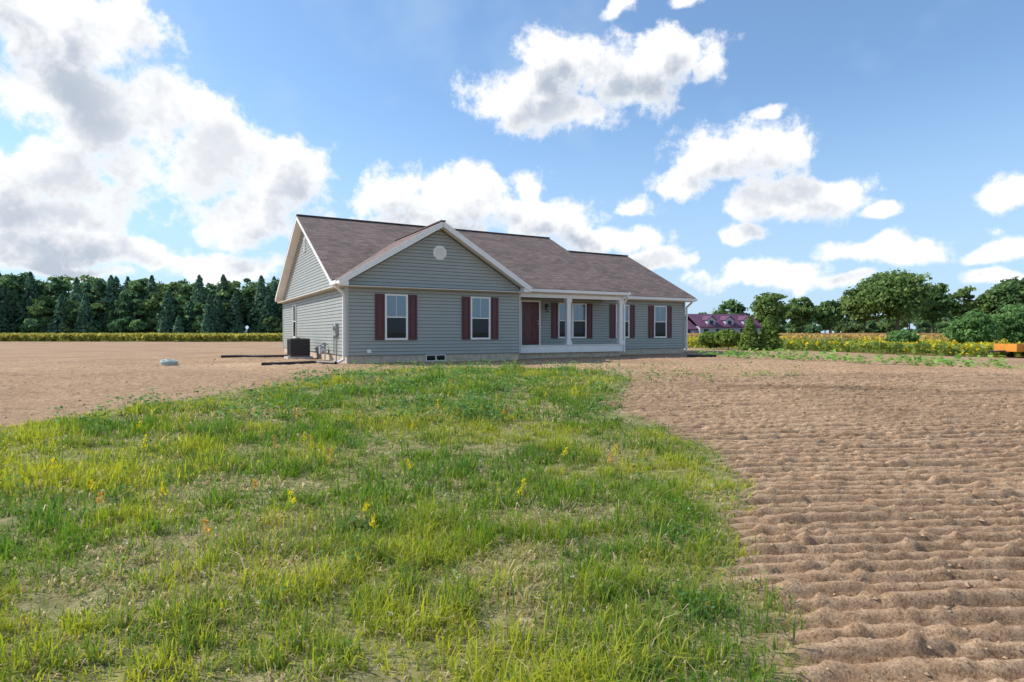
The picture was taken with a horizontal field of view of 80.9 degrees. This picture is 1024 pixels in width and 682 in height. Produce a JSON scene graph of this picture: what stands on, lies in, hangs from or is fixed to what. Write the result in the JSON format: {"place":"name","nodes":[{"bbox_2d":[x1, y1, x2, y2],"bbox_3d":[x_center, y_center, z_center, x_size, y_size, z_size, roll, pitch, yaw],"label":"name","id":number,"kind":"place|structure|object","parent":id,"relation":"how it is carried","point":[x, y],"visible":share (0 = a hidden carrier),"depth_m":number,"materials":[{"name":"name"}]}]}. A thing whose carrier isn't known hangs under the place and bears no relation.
{"place":"outdoors","nodes":[
{"label":"outdoors","id":0,"kind":"place"},
{"bbox_2d":[0,332,282,341],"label":"soybean field","id":1,"kind":"structure","parent":0,"point":[155,337],"depth_m":75.14,"materials":[{"name":"green plant"}]},
{"bbox_2d":[0,359,814,681],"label":"grass","id":2,"kind":"structure","parent":0,"point":[186,609],"depth_m":4.38,"materials":[{"name":"green plant"}]},
{"bbox_2d":[0,340,1023,681],"bbox_3d":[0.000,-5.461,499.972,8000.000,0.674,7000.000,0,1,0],"label":"ground","id":3,"kind":"structure","parent":0,"point":[896,652],"depth_m":5.58,"materials":[{"name":"soil"}]},
{"bbox_2d":[0,271,282,332],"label":"tree line","id":4,"kind":"object","parent":3,"relation":"on","point":[30,304],"visible":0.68,"depth_m":157.26,"materials":[{"name":"green plant"}]},
{"bbox_2d":[159,360,177,365],"bbox_3d":[-11.600,0.789,20.313,0.560,0.270,0.560,0,1,0],"label":"septic tank lid","id":5,"kind":"object","parent":3,"relation":"on","point":[167,362],"visible":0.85,"depth_m":20.10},
{"bbox_2d":[221,355,286,357],"bbox_3d":[-11.256,0.681,26.918,3.384,0.125,0.316,0,1,-7],"label":"drain pipe","id":6,"kind":"object","parent":3,"relation":"on","point":[225,356],"visible":0.7,"depth_m":26.83,"materials":[{"name":"black plastic"}]},
{"bbox_2d":[284,338,312,358],"bbox_3d":[-8.955,0.372,25.195,1.000,1.030,1.000,0,1,-29],"label":"air conditioner unit","id":7,"kind":"object","parent":3,"relation":"on","point":[298,348],"visible":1,"depth_m":24.89,"materials":[{"name":"metal"}]},
{"bbox_2d":[261,361,336,364],"bbox_3d":[-7.282,0.759,20.663,2.407,0.114,0.928,0,1,-18],"label":"drain pipe","id":8,"kind":"object","parent":3,"relation":"on","point":[296,362],"visible":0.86,"depth_m":20.59,"materials":[{"name":"black plastic"}]},
{"bbox_2d":[332,323,338,361],"bbox_3d":[-6.609,0.072,22.264,0.200,1.450,0.700,0,1,-29],"label":"electric meter","id":9,"kind":"object","parent":3,"relation":"on","point":[335,331],"visible":0.91,"depth_m":22.08,"materials":[{"name":"grey paint"}]},
{"bbox_2d":[50,360,621,561],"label":"seed head stalks","id":10,"kind":"object","parent":3,"relation":"on","point":[327,502],"visible":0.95,"depth_m":5.98,"materials":[{"name":"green plant"}]},
{"bbox_2d":[1,392,712,615],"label":"clover blossoms","id":11,"kind":"object","parent":3,"relation":"on","point":[383,476],"visible":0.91,"depth_m":5.50,"materials":[{"name":"yellow plant"}]},
{"bbox_2d":[0,359,789,648],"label":"broadleaf weeds","id":12,"kind":"object","parent":3,"relation":"on","point":[463,405],"visible":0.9,"depth_m":9.98,"materials":[{"name":"green plant"}]},
{"bbox_2d":[284,348,683,363],"bbox_3d":[-1.201,0.748,31.711,18.390,0.740,14.140,0,1,-29],"label":"foundation","id":13,"kind":"object","parent":3,"relation":"on","point":[453,357],"visible":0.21,"depth_m":24.13,"materials":[{"name":"concrete"}]},
{"bbox_2d":[337,280,623,301],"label":"porch beam and returns","id":14,"kind":"structure","parent":13,"relation":"on","point":[604,298],"depth_m":26.50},
{"bbox_2d":[283,229,683,355],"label":"siding walls","id":15,"kind":"structure","parent":13,"relation":"on","point":[318,333],"depth_m":23.13,"materials":[{"name":"grey plastic"}]},
{"bbox_2d":[303,237,305,252],"bbox_3d":[-9.520,-4.426,27.564,0.050,0.700,0.500,0,1,-29],"label":"louver vent","id":16,"kind":"object","parent":15,"relation":"attached to","point":[304,242],"visible":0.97,"depth_m":27.54,"materials":[{"name":"white plastic"}]},
{"bbox_2d":[319,344,327,360],"bbox_3d":[-7.226,0.474,23.230,0.340,0.720,0.720,0,1,-29],"label":"gas meter","id":17,"kind":"object","parent":15,"relation":"attached to","point":[322,349],"visible":0.94,"depth_m":23.25,"materials":[{"name":"grey paint"}]},
{"bbox_2d":[433,246,445,259],"bbox_3d":[-2.720,-3.329,22.638,0.517,0.517,0.060,0,1,-29],"label":"gable vent","id":18,"kind":"object","parent":15,"relation":"attached to","point":[439,252],"visible":1,"depth_m":22.62,"materials":[{"name":"white plastic"}]},
{"bbox_2d":[283,231,683,355],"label":"siding laps","id":19,"kind":"object","parent":15,"relation":"attached to","point":[434,304],"visible":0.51,"depth_m":23.26,"materials":[{"name":"grey plastic"}]},
{"bbox_2d":[275,215,695,298],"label":"shingle roof","id":20,"kind":"structure","parent":15,"relation":"on","point":[342,247],"depth_m":28.50,"materials":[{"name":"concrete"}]},
{"bbox_2d":[296,214,628,255],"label":"ridge caps","id":21,"kind":"object","parent":20,"relation":"on","point":[425,227],"visible":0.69,"depth_m":29.21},
{"bbox_2d":[276,222,695,301],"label":"roof fascia","id":22,"kind":"structure","parent":15,"relation":"attached to","point":[290,257],"depth_m":28.00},
{"bbox_2d":[275,216,696,301],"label":"rake boards","id":23,"kind":"object","parent":22,"relation":"attached to","point":[390,253],"visible":0.72,"depth_m":22.45,"materials":[{"name":"white wood"}]},
{"bbox_2d":[375,294,671,339],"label":"shutters","id":24,"kind":"object","parent":15,"relation":"attached to","point":[380,318],"visible":1,"depth_m":23.79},
{"bbox_2d":[521,300,540,344],"bbox_3d":[0.828,-0.834,27.290,1.080,2.035,0.060,0,1,-29],"label":"door frame","id":25,"kind":"object","parent":15,"relation":"attached to","point":[539,301],"visible":0.76,"depth_m":27.49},
{"bbox_2d":[522,302,538,344],"bbox_3d":[0.833,-0.801,27.281,0.910,1.940,0.042,0,1,-29],"label":"front door","id":26,"kind":"structure","parent":25,"relation":"attached to","point":[530,326],"depth_m":27.29,"materials":[{"name":"red wood"}]},
{"bbox_2d":[283,286,684,355],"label":"corner posts","id":27,"kind":"object","parent":13,"relation":"on","point":[347,323],"visible":0.68,"depth_m":21.00,"materials":[{"name":"white plastic"}]},
{"bbox_2d":[311,304,677,356],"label":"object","id":28,"kind":"object","parent":13,"relation":"on","point":[479,353],"visible":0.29,"depth_m":22.98,"materials":[{"name":"concrete"}]},
{"bbox_2d":[293,294,666,360],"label":"window frames","id":29,"kind":"structure","parent":28,"relation":"attached to","point":[572,320],"depth_m":23.69,"materials":[{"name":"white plastic"}]},
{"bbox_2d":[293,318,664,360],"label":"window panes","id":30,"kind":"object","parent":29,"relation":"in","point":[396,327],"visible":0.74,"depth_m":23.52,"materials":[{"name":"glass"}]},
{"bbox_2d":[293,296,664,320],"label":"window panes","id":31,"kind":"object","parent":29,"relation":"in","point":[579,312],"visible":0.71,"depth_m":23.56,"materials":[{"name":"clear glass"}]},
{"bbox_2d":[278,285,690,302],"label":"soffits","id":32,"kind":"object","parent":28,"relation":"on","point":[315,292],"visible":0.73,"depth_m":23.53,"materials":[{"name":"plastic"}]},
{"bbox_2d":[521,344,623,352],"bbox_3d":[2.238,0.319,27.252,6.050,0.340,1.490,0,1,-29],"label":"porch skirt","id":33,"kind":"object","parent":13,"relation":"on","point":[564,348],"visible":0.76,"depth_m":26.66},
{"bbox_2d":[334,284,692,363],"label":"downspouts","id":34,"kind":"object","parent":3,"relation":"on","point":[343,323],"visible":1,"depth_m":21.06,"materials":[{"name":"white metal"}]},
{"bbox_2d":[329,280,697,300],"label":"gutters","id":35,"kind":"object","parent":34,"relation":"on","point":[331,283],"visible":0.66,"depth_m":27.19,"materials":[{"name":"white metal"}]},
{"bbox_2d":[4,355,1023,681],"bbox_3d":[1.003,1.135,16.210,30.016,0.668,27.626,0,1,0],"label":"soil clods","id":36,"kind":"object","parent":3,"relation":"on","point":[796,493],"visible":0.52,"depth_m":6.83,"materials":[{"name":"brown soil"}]},
{"bbox_2d":[322,360,802,385],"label":"sprouting weeds","id":37,"kind":"object","parent":3,"relation":"on","point":[762,373],"visible":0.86,"depth_m":15.77,"materials":[{"name":"green plant"}]},
{"bbox_2d":[687,354,715,356],"bbox_3d":[8.582,0.671,27.195,1.285,0.114,0.248,0,1,14],"label":"drain pipe","id":38,"kind":"object","parent":3,"relation":"on","point":[691,355],"visible":0.89,"depth_m":27.11,"materials":[{"name":"black plastic"}]},
{"bbox_2d":[694,330,721,348],"bbox_3d":[13.167,0.022,40.002,1.974,1.488,2.044,0,1,20],"label":"cedar shrub","id":39,"kind":"object","parent":3,"relation":"on","point":[705,338],"visible":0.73,"depth_m":39.59,"materials":[{"name":"green plant"}]},
{"bbox_2d":[685,314,761,332],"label":"farmhouse","id":40,"kind":"object","parent":3,"relation":"on","point":[714,323],"visible":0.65,"depth_m":108.44,"materials":[{"name":"purple"}]},
{"bbox_2d":[688,321,756,332],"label":"windows","id":41,"kind":"structure","parent":40,"relation":"in","point":[711,322],"depth_m":107.55,"materials":[{"name":"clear glass"}]},
{"bbox_2d":[712,329,742,349],"bbox_3d":[13.965,0.002,38.656,1.967,1.546,1.915,0,1,-21],"label":"cedar shrub","id":42,"kind":"object","parent":3,"relation":"on","point":[726,338],"visible":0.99,"depth_m":38.13,"materials":[{"name":"green plant"}]},
{"bbox_2d":[709,299,752,315],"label":"deciduous tree","id":43,"kind":"object","parent":3,"relation":"on","point":[731,306],"visible":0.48,"depth_m":114.50,"materials":[{"name":"green plant"}]},
{"bbox_2d":[737,316,760,350],"bbox_3d":[14.822,-0.409,37.399,1.634,2.388,1.428,0,1,-15],"label":"cedar shrub","id":44,"kind":"object","parent":3,"relation":"on","point":[749,338],"visible":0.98,"depth_m":37.09,"materials":[{"name":"green plant"}]},
{"bbox_2d":[747,292,790,326],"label":"deciduous tree","id":45,"kind":"object","parent":3,"relation":"on","point":[771,305],"visible":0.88,"depth_m":110.54,"materials":[{"name":"green plant"}]},
{"bbox_2d":[758,315,784,350],"bbox_3d":[15.969,-0.428,37.420,1.913,2.447,1.946,0,1,0],"label":"cedar shrub","id":46,"kind":"object","parent":3,"relation":"on","point":[769,334],"visible":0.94,"depth_m":37.00,"materials":[{"name":"green plant"}]},
{"bbox_2d":[785,296,819,332],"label":"deciduous tree","id":47,"kind":"object","parent":3,"relation":"on","point":[799,314],"visible":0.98,"depth_m":112.95,"materials":[{"name":"green plant"}]},
{"bbox_2d":[812,300,845,332],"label":"deciduous tree","id":48,"kind":"object","parent":3,"relation":"on","point":[829,312],"visible":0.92,"depth_m":110.79,"materials":[{"name":"green plant"}]},
{"bbox_2d":[685,304,1022,332],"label":"tree line","id":49,"kind":"object","parent":3,"relation":"on","point":[850,325],"visible":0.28,"depth_m":120.33,"materials":[{"name":"green plant"}]},
{"bbox_2d":[691,348,1022,368],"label":"vegetable rows","id":50,"kind":"object","parent":3,"relation":"on","point":[941,359],"visible":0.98,"depth_m":22.08,"materials":[{"name":"green foliage"}]},
{"bbox_2d":[837,283,879,332],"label":"deciduous tree","id":51,"kind":"object","parent":3,"relation":"on","point":[852,310],"visible":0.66,"depth_m":106.84,"materials":[{"name":"green plant"}]},
{"bbox_2d":[853,267,939,330],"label":"deciduous tree","id":52,"kind":"object","parent":3,"relation":"on","point":[896,296],"visible":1,"depth_m":101.29,"materials":[{"name":"green plant"}]},
{"bbox_2d":[883,329,920,342],"bbox_3d":[25.993,0.016,39.963,2.180,1.754,2.116,0,1,0],"label":"willow shrub","id":53,"kind":"object","parent":3,"relation":"on","point":[903,335],"visible":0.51,"depth_m":39.44,"materials":[{"name":"green plant"}]},
{"bbox_2d":[913,283,956,332],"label":"deciduous tree","id":54,"kind":"object","parent":3,"relation":"on","point":[940,303],"visible":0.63,"depth_m":105.75,"materials":[{"name":"green plant"}]},
{"bbox_2d":[948,285,977,320],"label":"deciduous tree","id":55,"kind":"object","parent":3,"relation":"on","point":[967,305],"visible":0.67,"depth_m":107.28,"materials":[{"name":"green plant"}]},
{"bbox_2d":[939,309,1008,342],"bbox_3d":[28.410,-0.524,36.978,3.189,2.928,3.214,0,1,0],"label":"willow shrub","id":56,"kind":"object","parent":3,"relation":"on","point":[980,323],"visible":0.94,"depth_m":36.36,"materials":[{"name":"green plant"}]},
{"bbox_2d":[973,289,1002,317],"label":"deciduous tree","id":57,"kind":"object","parent":3,"relation":"on","point":[983,302],"visible":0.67,"depth_m":105.07,"materials":[{"name":"green plant"}]},
{"bbox_2d":[986,276,1023,314],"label":"deciduous tree","id":58,"kind":"object","parent":3,"relation":"on","point":[1010,291],"visible":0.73,"depth_m":102.85,"materials":[{"name":"green plant"}]},
{"bbox_2d":[987,343,1023,357],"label":"utility trailer","id":59,"kind":"object","parent":3,"relation":"on","point":[1011,348],"visible":0.94,"depth_m":29.76,"materials":[{"name":"orange paint"}]},
{"bbox_2d":[991,303,1023,342],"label":"willow shrub","id":60,"kind":"object","parent":3,"relation":"on","point":[1012,318],"visible":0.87,"depth_m":37.18,"materials":[{"name":"green plant"}]},
{"bbox_2d":[0,0,1023,332],"label":"sky","id":61,"kind":"structure","parent":0,"point":[739,150],"materials":[{"name":"blue"}]},
{"bbox_2d":[564,298,571,344],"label":"porch column","id":62,"kind":"structure","parent":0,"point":[567,302],"depth_m":26.60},
{"bbox_2d":[616,300,623,343],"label":"porch column","id":63,"kind":"structure","parent":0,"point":[620,304],"depth_m":28.05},
{"bbox_2d":[685,332,1023,356],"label":"goldenrod field","id":64,"kind":"structure","parent":0,"point":[934,343],"depth_m":37.30,"materials":[{"name":"yellow plant"}]}
]}

